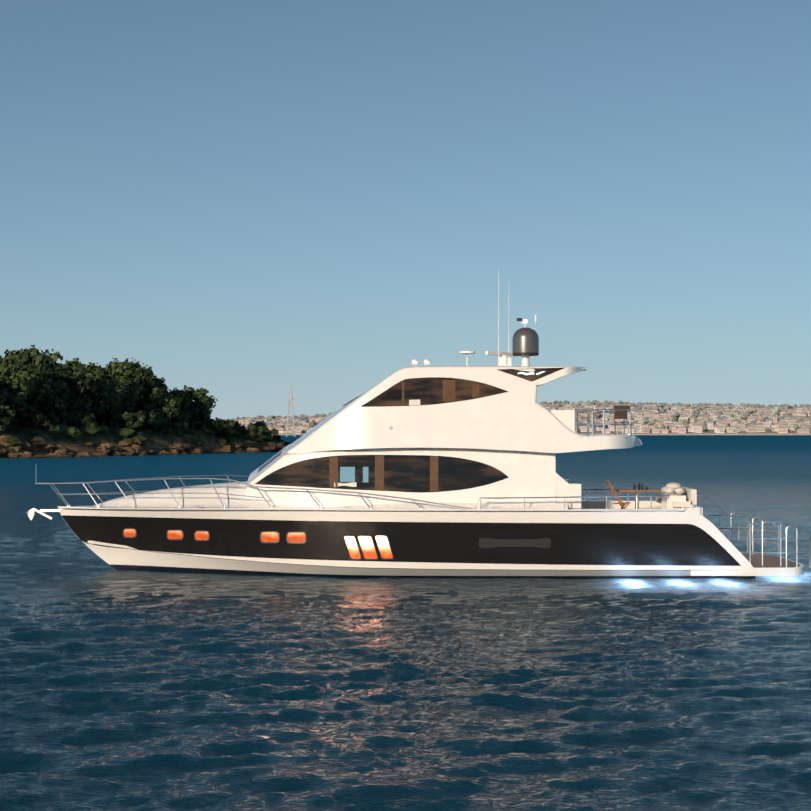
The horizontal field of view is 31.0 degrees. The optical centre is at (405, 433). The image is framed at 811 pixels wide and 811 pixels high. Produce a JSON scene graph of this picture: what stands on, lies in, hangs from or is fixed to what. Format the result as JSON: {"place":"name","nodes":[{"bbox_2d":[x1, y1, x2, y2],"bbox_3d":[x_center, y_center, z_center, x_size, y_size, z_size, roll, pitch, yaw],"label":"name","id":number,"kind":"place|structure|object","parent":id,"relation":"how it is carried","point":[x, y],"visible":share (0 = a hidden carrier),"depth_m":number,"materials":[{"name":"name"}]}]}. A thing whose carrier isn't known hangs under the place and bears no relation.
{"place":"outdoors","nodes":[
{"label":"outdoors","id":0,"kind":"place"},
{"bbox_2d":[0,422,277,458],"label":"headland terrain","id":1,"kind":"structure","parent":0,"point":[156,443],"depth_m":258.14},
{"bbox_2d":[0,345,287,443],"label":"headland trees","id":2,"kind":"object","parent":1,"relation":"on","point":[38,388],"visible":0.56,"depth_m":266.75,"materials":[{"name":"green plant"}]},
{"bbox_2d":[0,423,292,457],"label":"headland shore rocks","id":3,"kind":"object","parent":1,"relation":"on","point":[14,447],"visible":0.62,"depth_m":260.89,"materials":[{"name":"stone"}]},
{"bbox_2d":[0,435,810,810],"bbox_3d":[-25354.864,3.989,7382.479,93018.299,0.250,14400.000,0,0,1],"label":"harbour water","id":4,"kind":"structure","parent":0,"point":[162,691],"depth_m":24.36,"materials":[{"name":"blue liquid"}]},
{"bbox_2d":[283,383,297,436],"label":"lattice tower","id":5,"kind":"structure","parent":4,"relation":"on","point":[291,406],"depth_m":1501.32,"materials":[{"name":"grey metal"}]},
{"bbox_2d":[26,289,810,578],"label":"motor yacht","id":6,"kind":"object","parent":4,"relation":"on","point":[428,472],"visible":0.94,"depth_m":40.42,"materials":[{"name":"white"}]},
{"bbox_2d":[255,368,563,492],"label":"yacht windows","id":7,"kind":"structure","parent":6,"relation":"in","point":[402,473],"depth_m":40.49,"materials":[{"name":"black glass"}]},
{"bbox_2d":[0,0,810,419],"label":"sky","id":8,"kind":"structure","parent":0,"point":[239,201],"materials":[{"name":"blue"}]},
{"bbox_2d":[271,412,810,434],"bbox_3d":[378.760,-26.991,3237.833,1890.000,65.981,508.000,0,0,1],"label":"shoreline","id":9,"kind":"structure","parent":0,"point":[712,432],"depth_m":2993.77,"materials":[{"name":"grey stone"}]},
{"bbox_2d":[223,400,810,432],"bbox_3d":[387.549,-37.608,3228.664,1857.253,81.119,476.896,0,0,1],"label":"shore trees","id":10,"kind":"object","parent":9,"relation":"on","point":[301,417],"visible":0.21,"depth_m":3183.13,"materials":[{"name":"green plant"}]},
{"bbox_2d":[225,402,810,433],"bbox_3d":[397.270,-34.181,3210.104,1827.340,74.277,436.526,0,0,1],"label":"shore houses","id":11,"kind":"structure","parent":9,"relation":"on","point":[719,426],"depth_m":3077.44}
]}

